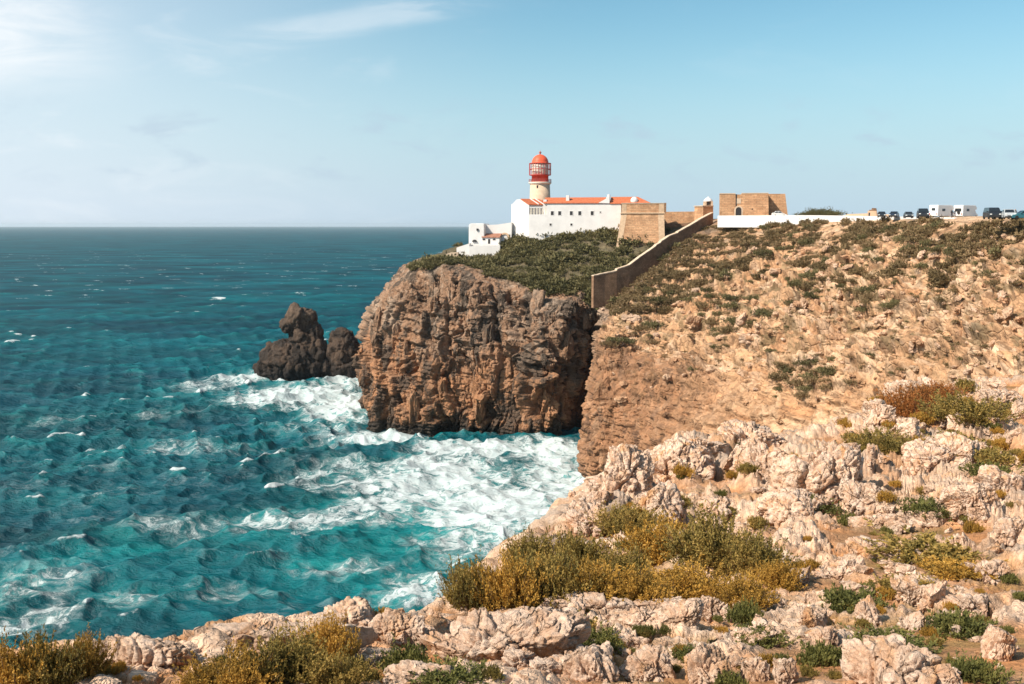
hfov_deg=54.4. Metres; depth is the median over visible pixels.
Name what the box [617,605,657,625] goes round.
rock
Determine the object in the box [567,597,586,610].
rock
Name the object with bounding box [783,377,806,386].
slope shrub
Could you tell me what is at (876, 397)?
plant tuft
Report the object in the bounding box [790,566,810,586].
rock
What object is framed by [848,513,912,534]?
rock
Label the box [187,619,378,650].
rock
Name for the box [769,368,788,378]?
slope shrub
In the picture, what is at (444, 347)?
cliff terrain
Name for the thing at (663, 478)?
rock
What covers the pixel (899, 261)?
slope shrub
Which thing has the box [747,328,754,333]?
slope block
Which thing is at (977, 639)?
rock
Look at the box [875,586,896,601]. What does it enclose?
plant tuft
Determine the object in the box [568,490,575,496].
rock
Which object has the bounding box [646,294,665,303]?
slope shrub
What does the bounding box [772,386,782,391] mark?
slope shrub
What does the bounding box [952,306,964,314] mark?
slope block
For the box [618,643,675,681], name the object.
rock
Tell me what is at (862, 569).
rock
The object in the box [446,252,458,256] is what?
stone parapet
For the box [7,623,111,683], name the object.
shrub
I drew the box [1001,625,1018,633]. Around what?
plant tuft
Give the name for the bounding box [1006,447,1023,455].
plant tuft
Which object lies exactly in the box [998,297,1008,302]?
slope block
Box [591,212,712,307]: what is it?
sloping stone wall
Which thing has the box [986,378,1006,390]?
rock
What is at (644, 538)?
shrub
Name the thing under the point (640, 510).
plant tuft
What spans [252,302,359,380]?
sea stack
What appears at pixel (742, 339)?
slope block
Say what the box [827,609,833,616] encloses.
rock
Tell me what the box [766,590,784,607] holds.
rock
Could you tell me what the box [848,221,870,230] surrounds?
slope shrub
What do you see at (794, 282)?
slope shrub
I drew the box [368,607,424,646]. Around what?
rock
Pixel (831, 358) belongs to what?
slope shrub
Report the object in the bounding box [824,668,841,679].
plant tuft
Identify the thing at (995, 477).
rock
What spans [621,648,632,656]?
rock
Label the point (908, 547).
plant
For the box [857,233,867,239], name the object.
slope shrub
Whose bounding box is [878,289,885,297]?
slope block
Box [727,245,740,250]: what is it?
slope block
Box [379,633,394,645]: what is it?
rock
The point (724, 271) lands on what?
slope shrub
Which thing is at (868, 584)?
plant tuft
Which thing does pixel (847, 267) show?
slope block
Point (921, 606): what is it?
rock
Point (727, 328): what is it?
slope shrub
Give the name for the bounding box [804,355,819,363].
slope shrub
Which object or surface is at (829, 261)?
slope block
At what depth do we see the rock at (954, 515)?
19.86 m
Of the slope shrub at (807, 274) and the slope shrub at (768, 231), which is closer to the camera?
the slope shrub at (807, 274)
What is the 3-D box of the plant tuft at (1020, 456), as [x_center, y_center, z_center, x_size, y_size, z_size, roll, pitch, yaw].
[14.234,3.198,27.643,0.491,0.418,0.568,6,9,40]
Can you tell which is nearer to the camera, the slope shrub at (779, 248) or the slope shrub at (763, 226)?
the slope shrub at (779, 248)
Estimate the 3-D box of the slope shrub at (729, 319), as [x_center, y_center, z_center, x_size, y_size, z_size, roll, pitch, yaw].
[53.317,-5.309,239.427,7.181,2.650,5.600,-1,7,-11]
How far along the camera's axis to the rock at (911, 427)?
31.94 m
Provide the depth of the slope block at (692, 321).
249.30 m
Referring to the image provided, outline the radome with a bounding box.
[631,197,637,201]
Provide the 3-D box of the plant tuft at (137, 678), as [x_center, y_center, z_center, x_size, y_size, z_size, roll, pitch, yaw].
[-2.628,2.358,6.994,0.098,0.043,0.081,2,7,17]
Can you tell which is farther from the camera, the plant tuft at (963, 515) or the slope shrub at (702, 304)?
the slope shrub at (702, 304)
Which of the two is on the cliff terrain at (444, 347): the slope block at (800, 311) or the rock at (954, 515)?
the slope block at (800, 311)
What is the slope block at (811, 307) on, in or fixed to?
on the cliff terrain at (444, 347)
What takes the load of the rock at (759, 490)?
on the ground at (824, 546)
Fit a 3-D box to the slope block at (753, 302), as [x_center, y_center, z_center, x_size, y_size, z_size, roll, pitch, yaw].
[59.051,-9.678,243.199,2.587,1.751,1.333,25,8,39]
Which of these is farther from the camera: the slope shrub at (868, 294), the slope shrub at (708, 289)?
the slope shrub at (708, 289)
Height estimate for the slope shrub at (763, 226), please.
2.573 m
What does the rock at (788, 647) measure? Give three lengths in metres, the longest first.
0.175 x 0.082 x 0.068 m
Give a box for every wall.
[457,243,470,256]
[469,245,500,256]
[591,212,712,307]
[664,211,693,224]
[665,223,689,227]
[717,215,956,226]
[844,213,888,215]
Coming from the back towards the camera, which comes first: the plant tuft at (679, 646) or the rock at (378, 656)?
the plant tuft at (679, 646)
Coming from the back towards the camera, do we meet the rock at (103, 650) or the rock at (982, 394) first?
the rock at (982, 394)
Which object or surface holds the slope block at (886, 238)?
on the cliff terrain at (444, 347)
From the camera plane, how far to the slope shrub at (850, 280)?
212.22 m
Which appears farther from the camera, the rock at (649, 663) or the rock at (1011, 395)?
the rock at (1011, 395)
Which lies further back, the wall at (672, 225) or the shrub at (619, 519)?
the wall at (672, 225)
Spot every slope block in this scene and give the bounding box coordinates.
[615,396,627,402]
[619,381,627,385]
[621,313,641,323]
[662,374,671,381]
[671,300,681,306]
[677,302,683,306]
[685,316,702,326]
[691,288,699,292]
[706,367,716,373]
[716,334,726,340]
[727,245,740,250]
[736,312,746,325]
[737,368,743,376]
[739,333,759,344]
[745,336,754,340]
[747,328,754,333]
[750,298,758,305]
[751,306,760,316]
[754,322,761,328]
[769,268,779,274]
[781,380,793,386]
[783,307,790,313]
[792,231,815,238]
[793,300,801,306]
[798,309,808,314]
[800,246,818,254]
[800,297,808,308]
[807,304,813,311]
[814,299,819,304]
[815,271,824,277]
[822,246,831,251]
[825,259,833,264]
[829,332,846,340]
[836,290,842,300]
[841,264,854,269]
[872,313,886,322]
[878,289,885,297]
[878,332,887,335]
[882,236,890,241]
[907,296,918,302]
[908,347,917,352]
[909,341,914,349]
[911,335,924,347]
[917,249,925,260]
[927,252,939,259]
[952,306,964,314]
[955,295,961,300]
[955,330,961,336]
[960,283,970,290]
[963,367,973,374]
[976,250,984,256]
[989,272,1001,278]
[989,339,995,346]
[993,312,999,320]
[997,290,1007,297]
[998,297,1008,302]
[1002,306,1013,319]
[1003,374,1012,377]
[1014,316,1023,323]
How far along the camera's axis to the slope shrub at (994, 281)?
154.85 m
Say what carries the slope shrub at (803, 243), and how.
on the cliff terrain at (444, 347)
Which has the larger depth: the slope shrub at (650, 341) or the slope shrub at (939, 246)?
the slope shrub at (650, 341)
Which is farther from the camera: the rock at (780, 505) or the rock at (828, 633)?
the rock at (780, 505)
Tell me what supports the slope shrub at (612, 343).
on the cliff terrain at (444, 347)
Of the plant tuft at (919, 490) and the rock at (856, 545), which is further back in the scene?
the plant tuft at (919, 490)
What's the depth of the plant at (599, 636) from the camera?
9.19 m
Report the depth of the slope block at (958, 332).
156.82 m
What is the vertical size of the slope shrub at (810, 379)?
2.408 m
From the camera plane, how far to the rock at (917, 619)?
10.63 m
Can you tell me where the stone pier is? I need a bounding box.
[694,205,713,220]
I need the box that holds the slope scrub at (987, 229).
[604,214,1023,315]
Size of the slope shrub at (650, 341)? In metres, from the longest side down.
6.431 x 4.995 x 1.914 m
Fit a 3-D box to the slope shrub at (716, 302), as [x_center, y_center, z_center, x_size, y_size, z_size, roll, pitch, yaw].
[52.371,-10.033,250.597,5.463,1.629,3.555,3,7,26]
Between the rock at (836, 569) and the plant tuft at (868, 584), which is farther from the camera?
the rock at (836, 569)
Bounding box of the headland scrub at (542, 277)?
[406,224,709,309]
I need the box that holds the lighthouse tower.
[529,151,550,199]
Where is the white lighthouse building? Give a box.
[511,194,649,239]
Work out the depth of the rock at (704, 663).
7.83 m
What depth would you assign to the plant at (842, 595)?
12.07 m
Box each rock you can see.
[92,644,109,654]
[106,632,197,674]
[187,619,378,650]
[322,596,375,626]
[364,653,383,667]
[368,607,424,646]
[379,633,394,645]
[382,659,453,683]
[393,629,407,645]
[418,606,590,661]
[425,607,441,617]
[425,624,435,634]
[501,646,527,669]
[516,672,528,679]
[521,647,535,664]
[529,656,560,672]
[540,590,660,610]
[549,641,619,681]
[565,495,609,536]
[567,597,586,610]
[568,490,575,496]
[573,644,585,651]
[583,475,602,491]
[586,490,613,504]
[596,620,608,632]
[601,443,654,494]
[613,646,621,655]
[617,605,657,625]
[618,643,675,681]
[619,632,649,648]
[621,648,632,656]
[632,480,684,522]
[645,432,715,480]
[651,596,681,601]
[655,597,703,627]
[656,475,670,483]
[673,437,729,457]
[684,641,731,683]
[695,496,733,519]
[701,595,729,622]
[715,632,723,640]
[717,419,787,447]
[722,444,738,471]
[729,438,788,483]
[729,653,742,667]
[730,625,781,647]
[737,642,744,649]
[740,656,770,681]
[751,486,766,493]
[752,614,771,627]
[754,461,761,473]
[755,487,813,525]
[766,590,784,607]
[767,442,863,503]
[772,657,798,683]
[779,641,791,649]
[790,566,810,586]
[798,607,826,627]
[798,634,811,639]
[802,592,818,602]
[804,626,837,635]
[812,494,833,511]
[814,554,865,580]
[814,608,827,623]
[814,625,839,646]
[822,521,839,529]
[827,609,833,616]
[838,477,883,515]
[839,580,850,585]
[839,633,962,683]
[843,581,881,598]
[845,535,889,558]
[846,560,855,567]
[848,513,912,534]
[854,594,882,626]
[855,563,874,574]
[861,398,895,428]
[866,444,875,455]
[866,456,874,470]
[876,452,889,462]
[876,549,920,563]
[877,414,896,422]
[881,504,894,513]
[882,379,926,395]
[884,562,916,574]
[890,573,928,605]
[895,419,920,438]
[896,417,925,434]
[896,610,924,632]
[901,438,953,475]
[907,510,949,527]
[916,601,926,613]
[917,375,939,386]
[923,485,934,491]
[924,581,946,606]
[925,431,980,467]
[936,482,1001,515]
[940,420,946,428]
[944,527,952,532]
[945,412,966,425]
[945,508,958,519]
[945,592,988,616]
[947,418,960,428]
[950,624,962,635]
[952,667,961,676]
[954,585,963,589]
[955,535,965,542]
[960,559,1010,585]
[966,507,987,520]
[968,636,981,642]
[973,464,1023,491]
[974,511,987,522]
[975,390,1006,407]
[977,388,1022,409]
[979,442,987,450]
[980,623,1016,661]
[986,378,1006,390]
[986,543,1000,553]
[988,416,1004,425]
[993,517,1023,546]
[1006,435,1013,445]
[1010,430,1019,436]
[1013,400,1023,418]
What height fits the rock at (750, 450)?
1.973 m
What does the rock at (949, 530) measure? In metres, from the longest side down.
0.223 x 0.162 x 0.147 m
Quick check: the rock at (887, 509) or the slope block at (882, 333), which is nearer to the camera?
the rock at (887, 509)
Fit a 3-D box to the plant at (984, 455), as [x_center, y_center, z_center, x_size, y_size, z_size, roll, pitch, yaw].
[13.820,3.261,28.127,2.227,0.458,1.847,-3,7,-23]
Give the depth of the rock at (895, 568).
13.86 m
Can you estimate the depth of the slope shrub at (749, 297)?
244.78 m
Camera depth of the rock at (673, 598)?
11.61 m
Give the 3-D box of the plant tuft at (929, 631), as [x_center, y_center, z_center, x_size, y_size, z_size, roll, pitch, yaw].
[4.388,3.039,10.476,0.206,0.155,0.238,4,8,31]
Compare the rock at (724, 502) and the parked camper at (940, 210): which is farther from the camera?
the parked camper at (940, 210)
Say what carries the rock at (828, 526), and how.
on the ground at (824, 546)
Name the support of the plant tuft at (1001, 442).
on the ground at (824, 546)
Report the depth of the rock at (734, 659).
8.40 m
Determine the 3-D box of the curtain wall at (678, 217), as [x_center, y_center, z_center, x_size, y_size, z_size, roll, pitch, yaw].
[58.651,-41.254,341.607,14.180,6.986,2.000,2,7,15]
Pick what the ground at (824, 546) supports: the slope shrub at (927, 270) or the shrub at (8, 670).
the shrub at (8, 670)
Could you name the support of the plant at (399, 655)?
on the ground at (824, 546)
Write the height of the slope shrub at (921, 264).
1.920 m
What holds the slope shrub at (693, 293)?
on the cliff terrain at (444, 347)
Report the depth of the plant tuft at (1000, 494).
21.69 m
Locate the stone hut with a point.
(873, 212)
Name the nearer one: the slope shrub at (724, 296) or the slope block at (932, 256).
the slope block at (932, 256)
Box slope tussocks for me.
[600,234,1023,373]
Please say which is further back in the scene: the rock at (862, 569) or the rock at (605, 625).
the rock at (862, 569)
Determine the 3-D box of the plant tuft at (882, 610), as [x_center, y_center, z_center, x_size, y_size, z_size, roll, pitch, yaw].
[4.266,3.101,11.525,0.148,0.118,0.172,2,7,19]
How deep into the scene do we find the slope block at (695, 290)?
264.42 m
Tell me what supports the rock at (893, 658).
on the ground at (824, 546)
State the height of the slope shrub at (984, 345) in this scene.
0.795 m
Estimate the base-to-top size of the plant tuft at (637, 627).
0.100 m
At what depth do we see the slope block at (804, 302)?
217.73 m
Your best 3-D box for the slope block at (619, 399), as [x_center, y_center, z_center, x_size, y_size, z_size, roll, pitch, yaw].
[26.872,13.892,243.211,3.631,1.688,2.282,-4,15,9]
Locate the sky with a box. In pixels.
[0,0,1023,226]
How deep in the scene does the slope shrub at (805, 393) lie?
187.11 m
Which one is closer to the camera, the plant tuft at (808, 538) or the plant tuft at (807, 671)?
the plant tuft at (807, 671)
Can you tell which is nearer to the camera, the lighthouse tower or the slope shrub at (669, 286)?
the slope shrub at (669, 286)
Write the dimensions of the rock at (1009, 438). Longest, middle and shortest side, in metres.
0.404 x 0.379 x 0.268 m
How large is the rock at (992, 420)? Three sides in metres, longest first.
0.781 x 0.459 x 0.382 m
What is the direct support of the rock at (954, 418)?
on the ground at (824, 546)
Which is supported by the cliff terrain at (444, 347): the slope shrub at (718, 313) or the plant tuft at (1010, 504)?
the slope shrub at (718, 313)
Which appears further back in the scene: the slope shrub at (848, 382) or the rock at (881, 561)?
the slope shrub at (848, 382)
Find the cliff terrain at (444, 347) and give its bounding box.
[351,216,1023,477]
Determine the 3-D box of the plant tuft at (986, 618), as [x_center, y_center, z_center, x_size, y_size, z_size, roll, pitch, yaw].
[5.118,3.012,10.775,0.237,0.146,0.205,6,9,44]
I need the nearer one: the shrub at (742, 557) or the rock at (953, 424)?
the shrub at (742, 557)
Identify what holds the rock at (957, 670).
on the ground at (824, 546)
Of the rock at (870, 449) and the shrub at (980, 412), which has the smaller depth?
the rock at (870, 449)
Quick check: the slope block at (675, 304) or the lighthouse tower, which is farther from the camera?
the lighthouse tower
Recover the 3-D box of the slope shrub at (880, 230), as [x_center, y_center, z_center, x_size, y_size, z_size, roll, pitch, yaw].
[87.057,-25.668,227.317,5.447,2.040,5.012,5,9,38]
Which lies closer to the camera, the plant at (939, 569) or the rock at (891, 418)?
the plant at (939, 569)
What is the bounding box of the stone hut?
[868,208,876,215]
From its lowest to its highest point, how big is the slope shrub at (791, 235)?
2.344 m
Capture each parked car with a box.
[771,211,786,214]
[877,211,885,217]
[888,211,898,217]
[903,212,913,217]
[916,208,929,217]
[983,207,1001,218]
[1001,209,1016,218]
[1008,210,1023,218]
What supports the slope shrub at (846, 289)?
on the cliff terrain at (444, 347)
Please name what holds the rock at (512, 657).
on the ground at (824, 546)
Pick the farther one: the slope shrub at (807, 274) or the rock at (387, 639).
the slope shrub at (807, 274)
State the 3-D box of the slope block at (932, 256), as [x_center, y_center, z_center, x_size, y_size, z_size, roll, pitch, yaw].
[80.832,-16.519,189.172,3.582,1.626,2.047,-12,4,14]
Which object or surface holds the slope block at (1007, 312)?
on the cliff terrain at (444, 347)
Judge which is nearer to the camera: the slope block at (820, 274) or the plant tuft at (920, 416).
the plant tuft at (920, 416)
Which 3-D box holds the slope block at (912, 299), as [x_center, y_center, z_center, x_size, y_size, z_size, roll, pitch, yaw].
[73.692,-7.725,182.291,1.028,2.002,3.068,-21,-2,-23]
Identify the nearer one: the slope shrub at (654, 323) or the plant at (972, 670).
the plant at (972, 670)
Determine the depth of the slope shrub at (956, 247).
181.88 m
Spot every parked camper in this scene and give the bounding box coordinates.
[929,205,954,216]
[953,205,977,216]
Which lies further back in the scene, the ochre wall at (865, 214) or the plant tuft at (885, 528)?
the ochre wall at (865, 214)
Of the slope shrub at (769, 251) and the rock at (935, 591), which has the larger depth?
the slope shrub at (769, 251)
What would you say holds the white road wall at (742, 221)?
on the cliff terrain at (444, 347)
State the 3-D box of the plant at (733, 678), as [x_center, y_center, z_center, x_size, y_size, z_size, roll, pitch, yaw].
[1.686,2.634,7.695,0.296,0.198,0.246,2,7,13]
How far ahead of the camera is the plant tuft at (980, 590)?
11.73 m
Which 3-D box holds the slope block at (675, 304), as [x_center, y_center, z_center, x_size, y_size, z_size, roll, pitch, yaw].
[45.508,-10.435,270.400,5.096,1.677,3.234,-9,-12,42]
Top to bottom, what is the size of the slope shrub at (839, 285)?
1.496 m
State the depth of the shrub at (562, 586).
11.62 m
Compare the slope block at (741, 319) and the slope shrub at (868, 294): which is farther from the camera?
the slope block at (741, 319)
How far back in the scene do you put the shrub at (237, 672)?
6.64 m
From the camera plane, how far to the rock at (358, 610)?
9.26 m
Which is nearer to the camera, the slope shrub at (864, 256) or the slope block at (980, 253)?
the slope block at (980, 253)
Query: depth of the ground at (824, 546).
14.62 m
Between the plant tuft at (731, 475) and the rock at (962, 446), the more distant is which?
the rock at (962, 446)
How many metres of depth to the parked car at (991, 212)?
170.99 m
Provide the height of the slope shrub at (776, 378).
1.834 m
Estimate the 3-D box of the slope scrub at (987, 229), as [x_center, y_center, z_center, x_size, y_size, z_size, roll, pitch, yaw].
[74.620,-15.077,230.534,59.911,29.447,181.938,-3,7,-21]
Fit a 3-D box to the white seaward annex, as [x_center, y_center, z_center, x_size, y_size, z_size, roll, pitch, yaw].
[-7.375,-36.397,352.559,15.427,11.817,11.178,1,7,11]
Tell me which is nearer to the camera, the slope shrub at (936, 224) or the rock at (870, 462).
the rock at (870, 462)
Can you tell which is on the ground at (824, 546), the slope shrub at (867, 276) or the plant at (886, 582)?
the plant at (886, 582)
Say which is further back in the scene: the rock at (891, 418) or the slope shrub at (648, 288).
the slope shrub at (648, 288)
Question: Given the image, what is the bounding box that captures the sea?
[0,227,584,648]
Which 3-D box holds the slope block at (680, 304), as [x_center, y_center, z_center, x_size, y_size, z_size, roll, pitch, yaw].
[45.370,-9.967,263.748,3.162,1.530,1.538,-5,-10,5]
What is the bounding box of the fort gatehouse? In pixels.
[719,193,787,215]
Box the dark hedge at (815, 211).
[795,206,852,215]
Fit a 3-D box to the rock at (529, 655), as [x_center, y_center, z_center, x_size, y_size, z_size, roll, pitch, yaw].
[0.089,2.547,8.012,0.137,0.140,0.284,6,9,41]
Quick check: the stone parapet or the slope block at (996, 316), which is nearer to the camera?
the slope block at (996, 316)
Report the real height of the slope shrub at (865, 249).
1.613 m
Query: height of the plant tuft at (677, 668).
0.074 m
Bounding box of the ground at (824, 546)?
[2,374,1023,683]
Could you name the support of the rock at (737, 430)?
on the ground at (824, 546)
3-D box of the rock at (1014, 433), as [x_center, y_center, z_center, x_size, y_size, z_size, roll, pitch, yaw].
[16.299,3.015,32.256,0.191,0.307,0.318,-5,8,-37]
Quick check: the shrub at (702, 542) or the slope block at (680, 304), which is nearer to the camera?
the shrub at (702, 542)
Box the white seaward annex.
[469,222,512,245]
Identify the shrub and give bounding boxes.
[0,625,69,683]
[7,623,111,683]
[58,621,118,681]
[169,658,237,683]
[172,636,290,683]
[239,620,349,683]
[287,608,361,660]
[303,646,385,683]
[435,548,499,610]
[464,541,560,611]
[492,522,556,564]
[508,544,604,608]
[527,522,624,573]
[551,553,633,600]
[577,539,658,580]
[586,498,672,537]
[595,562,677,603]
[601,509,704,566]
[602,341,620,346]
[605,336,623,341]
[617,336,637,343]
[629,324,652,332]
[634,293,654,298]
[635,286,655,291]
[642,338,660,344]
[644,319,664,329]
[645,498,775,575]
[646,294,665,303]
[646,553,760,599]
[662,282,685,289]
[680,295,694,300]
[682,291,701,296]
[693,299,713,309]
[696,565,780,609]
[697,524,802,576]
[700,287,713,292]
[701,293,714,298]
[701,317,718,326]
[709,299,722,305]
[712,310,724,315]
[715,324,740,333]
[717,267,736,276]
[718,300,739,308]
[718,315,737,323]
[719,293,737,299]
[742,294,760,300]
[745,556,807,591]
[749,307,773,315]
[753,250,763,255]
[759,225,772,229]
[759,248,772,253]
[762,312,771,316]
[762,347,777,351]
[763,224,782,235]
[768,372,784,380]
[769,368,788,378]
[770,241,785,246]
[771,360,787,367]
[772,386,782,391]
[774,245,785,250]
[778,373,789,379]
[780,367,795,373]
[781,298,792,304]
[783,244,795,248]
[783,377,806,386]
[784,257,807,266]
[786,231,800,237]
[787,277,804,286]
[791,390,813,398]
[795,359,812,366]
[795,384,813,391]
[796,390,808,396]
[798,237,814,245]
[798,268,820,279]
[798,371,821,378]
[801,290,814,297]
[801,372,823,384]
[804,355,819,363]
[813,365,835,374]
[818,380,832,389]
[820,369,834,375]
[826,355,835,361]
[833,270,850,276]
[833,422,924,455]
[835,283,846,287]
[839,283,860,292]
[842,378,861,384]
[844,278,856,282]
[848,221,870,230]
[849,265,867,271]
[850,305,866,311]
[852,285,872,295]
[855,284,876,292]
[855,296,879,304]
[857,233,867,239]
[859,252,869,258]
[859,290,876,299]
[860,247,872,252]
[861,268,883,280]
[863,223,885,231]
[863,239,879,248]
[867,255,887,262]
[871,379,945,421]
[878,226,899,232]
[878,301,893,308]
[889,258,909,265]
[890,299,899,304]
[892,233,906,242]
[893,261,911,267]
[896,377,973,398]
[899,243,914,248]
[900,221,923,226]
[901,242,925,255]
[911,261,930,269]
[914,387,1023,427]
[919,238,931,246]
[921,267,936,273]
[923,220,941,228]
[927,247,940,252]
[933,244,946,249]
[933,293,951,302]
[944,256,956,264]
[947,286,958,293]
[948,240,965,250]
[978,269,996,274]
[978,343,989,347]
[980,269,998,277]
[983,278,1003,285]
[984,244,1002,254]
[1003,251,1013,259]
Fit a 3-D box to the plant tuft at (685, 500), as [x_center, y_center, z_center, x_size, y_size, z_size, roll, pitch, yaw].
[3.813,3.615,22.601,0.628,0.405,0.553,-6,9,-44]
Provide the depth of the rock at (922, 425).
34.77 m
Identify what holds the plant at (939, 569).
on the ground at (824, 546)
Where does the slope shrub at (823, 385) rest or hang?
on the cliff terrain at (444, 347)
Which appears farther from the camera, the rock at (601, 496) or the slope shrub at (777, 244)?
the slope shrub at (777, 244)
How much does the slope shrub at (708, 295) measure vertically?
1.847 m
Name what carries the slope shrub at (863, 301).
on the cliff terrain at (444, 347)
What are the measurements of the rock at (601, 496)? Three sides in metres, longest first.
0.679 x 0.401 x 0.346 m
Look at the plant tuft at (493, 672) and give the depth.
7.17 m
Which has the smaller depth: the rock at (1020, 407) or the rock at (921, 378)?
the rock at (1020, 407)
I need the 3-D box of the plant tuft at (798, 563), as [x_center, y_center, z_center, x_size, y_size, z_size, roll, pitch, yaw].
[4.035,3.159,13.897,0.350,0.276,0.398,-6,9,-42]
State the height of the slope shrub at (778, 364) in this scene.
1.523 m
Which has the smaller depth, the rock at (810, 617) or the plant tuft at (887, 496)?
the rock at (810, 617)
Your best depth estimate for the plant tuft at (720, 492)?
24.92 m
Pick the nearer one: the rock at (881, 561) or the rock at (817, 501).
the rock at (881, 561)
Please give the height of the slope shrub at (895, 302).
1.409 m
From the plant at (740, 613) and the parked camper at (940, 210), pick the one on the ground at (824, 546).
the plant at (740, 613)
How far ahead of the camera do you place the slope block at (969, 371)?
140.63 m
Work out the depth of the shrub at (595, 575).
11.86 m
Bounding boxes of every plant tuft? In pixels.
[95,663,116,674]
[109,658,133,675]
[132,674,144,681]
[212,654,227,662]
[366,668,381,679]
[373,606,388,614]
[477,663,503,681]
[612,538,629,548]
[630,507,650,516]
[630,626,651,638]
[631,624,647,632]
[642,624,660,636]
[660,623,673,635]
[668,640,688,653]
[670,462,695,478]
[671,521,689,529]
[672,663,682,672]
[680,493,692,506]
[711,614,724,622]
[711,625,728,633]
[713,488,727,496]
[725,469,737,480]
[728,506,740,514]
[735,460,760,474]
[747,515,769,530]
[751,605,766,613]
[758,651,777,667]
[770,648,791,658]
[789,560,811,576]
[799,664,821,677]
[802,533,812,540]
[803,557,821,569]
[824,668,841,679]
[834,419,855,427]
[837,509,854,526]
[854,617,873,628]
[859,581,875,589]
[867,394,886,400]
[875,490,897,503]
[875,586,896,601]
[875,603,886,614]
[880,418,895,428]
[880,525,895,533]
[888,479,901,487]
[909,411,935,424]
[911,434,927,440]
[914,486,924,494]
[917,621,937,636]
[922,634,944,646]
[942,601,959,610]
[945,655,955,663]
[954,377,980,392]
[955,395,977,404]
[959,514,967,521]
[963,517,989,533]
[973,588,985,593]
[974,613,997,622]
[982,420,1002,427]
[989,426,1006,434]
[990,436,1011,450]
[994,489,1007,497]
[996,572,1020,583]
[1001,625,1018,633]
[1004,501,1018,507]
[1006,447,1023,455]
[1012,590,1023,601]
[1017,450,1023,461]
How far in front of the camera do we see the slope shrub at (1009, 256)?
164.46 m
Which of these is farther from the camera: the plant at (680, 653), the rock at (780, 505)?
the rock at (780, 505)
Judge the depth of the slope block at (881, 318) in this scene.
183.41 m
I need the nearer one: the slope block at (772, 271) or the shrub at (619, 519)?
the shrub at (619, 519)
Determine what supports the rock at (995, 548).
on the ground at (824, 546)
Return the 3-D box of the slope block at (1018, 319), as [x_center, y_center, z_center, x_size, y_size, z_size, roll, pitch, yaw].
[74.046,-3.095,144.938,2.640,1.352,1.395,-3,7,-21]
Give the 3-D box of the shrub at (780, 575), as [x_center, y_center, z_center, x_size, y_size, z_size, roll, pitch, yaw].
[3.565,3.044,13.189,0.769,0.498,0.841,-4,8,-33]
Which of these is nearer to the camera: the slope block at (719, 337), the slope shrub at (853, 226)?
the slope block at (719, 337)
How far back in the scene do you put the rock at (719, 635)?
9.92 m
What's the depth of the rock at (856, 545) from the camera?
16.04 m
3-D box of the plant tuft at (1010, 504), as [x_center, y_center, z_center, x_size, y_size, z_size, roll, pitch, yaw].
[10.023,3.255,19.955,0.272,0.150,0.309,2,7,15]
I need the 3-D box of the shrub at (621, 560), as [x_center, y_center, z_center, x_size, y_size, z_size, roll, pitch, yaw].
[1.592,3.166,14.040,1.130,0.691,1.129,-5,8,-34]
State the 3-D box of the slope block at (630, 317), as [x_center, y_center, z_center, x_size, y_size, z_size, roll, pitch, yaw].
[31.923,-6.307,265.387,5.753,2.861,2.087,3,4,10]
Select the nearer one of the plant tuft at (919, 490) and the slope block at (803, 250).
the plant tuft at (919, 490)
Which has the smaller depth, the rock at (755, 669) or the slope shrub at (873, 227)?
the rock at (755, 669)
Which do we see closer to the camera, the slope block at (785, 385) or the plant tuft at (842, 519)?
the plant tuft at (842, 519)
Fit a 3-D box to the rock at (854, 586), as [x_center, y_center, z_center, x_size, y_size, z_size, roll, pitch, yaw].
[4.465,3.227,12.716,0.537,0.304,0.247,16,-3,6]
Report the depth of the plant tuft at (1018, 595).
11.48 m
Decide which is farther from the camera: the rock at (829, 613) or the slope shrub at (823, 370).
the slope shrub at (823, 370)
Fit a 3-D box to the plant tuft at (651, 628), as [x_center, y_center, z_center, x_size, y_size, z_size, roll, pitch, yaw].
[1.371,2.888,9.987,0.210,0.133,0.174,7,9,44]
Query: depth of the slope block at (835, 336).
193.26 m
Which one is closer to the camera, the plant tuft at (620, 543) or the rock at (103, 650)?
the rock at (103, 650)
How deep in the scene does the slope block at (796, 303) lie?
220.06 m
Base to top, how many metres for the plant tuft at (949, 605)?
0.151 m
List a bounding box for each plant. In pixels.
[371,632,429,671]
[408,654,512,683]
[560,607,615,631]
[582,615,625,654]
[665,639,709,663]
[711,669,748,683]
[724,595,763,626]
[733,621,800,649]
[795,637,841,667]
[808,490,847,513]
[809,582,896,613]
[837,622,944,653]
[863,517,991,568]
[865,570,956,594]
[891,495,966,521]
[913,551,1008,580]
[925,427,997,448]
[925,605,1000,640]
[946,649,1021,683]
[953,445,1023,467]
[958,459,1023,475]
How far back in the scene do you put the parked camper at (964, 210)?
220.60 m
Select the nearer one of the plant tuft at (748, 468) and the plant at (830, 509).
the plant at (830, 509)
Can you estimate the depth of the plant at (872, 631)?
9.39 m
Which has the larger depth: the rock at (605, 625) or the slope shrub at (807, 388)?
the slope shrub at (807, 388)
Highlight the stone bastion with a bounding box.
[616,203,665,246]
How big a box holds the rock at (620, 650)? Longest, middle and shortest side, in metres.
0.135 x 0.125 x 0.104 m
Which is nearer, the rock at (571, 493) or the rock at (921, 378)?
the rock at (571, 493)
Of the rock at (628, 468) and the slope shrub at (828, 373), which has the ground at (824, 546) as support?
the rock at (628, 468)
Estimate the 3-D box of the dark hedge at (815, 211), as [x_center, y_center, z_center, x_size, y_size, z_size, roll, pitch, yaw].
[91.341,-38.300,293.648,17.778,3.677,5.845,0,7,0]
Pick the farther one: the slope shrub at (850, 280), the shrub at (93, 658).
the slope shrub at (850, 280)
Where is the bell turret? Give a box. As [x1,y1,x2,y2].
[703,197,712,204]
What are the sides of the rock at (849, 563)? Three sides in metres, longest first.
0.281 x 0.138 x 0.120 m

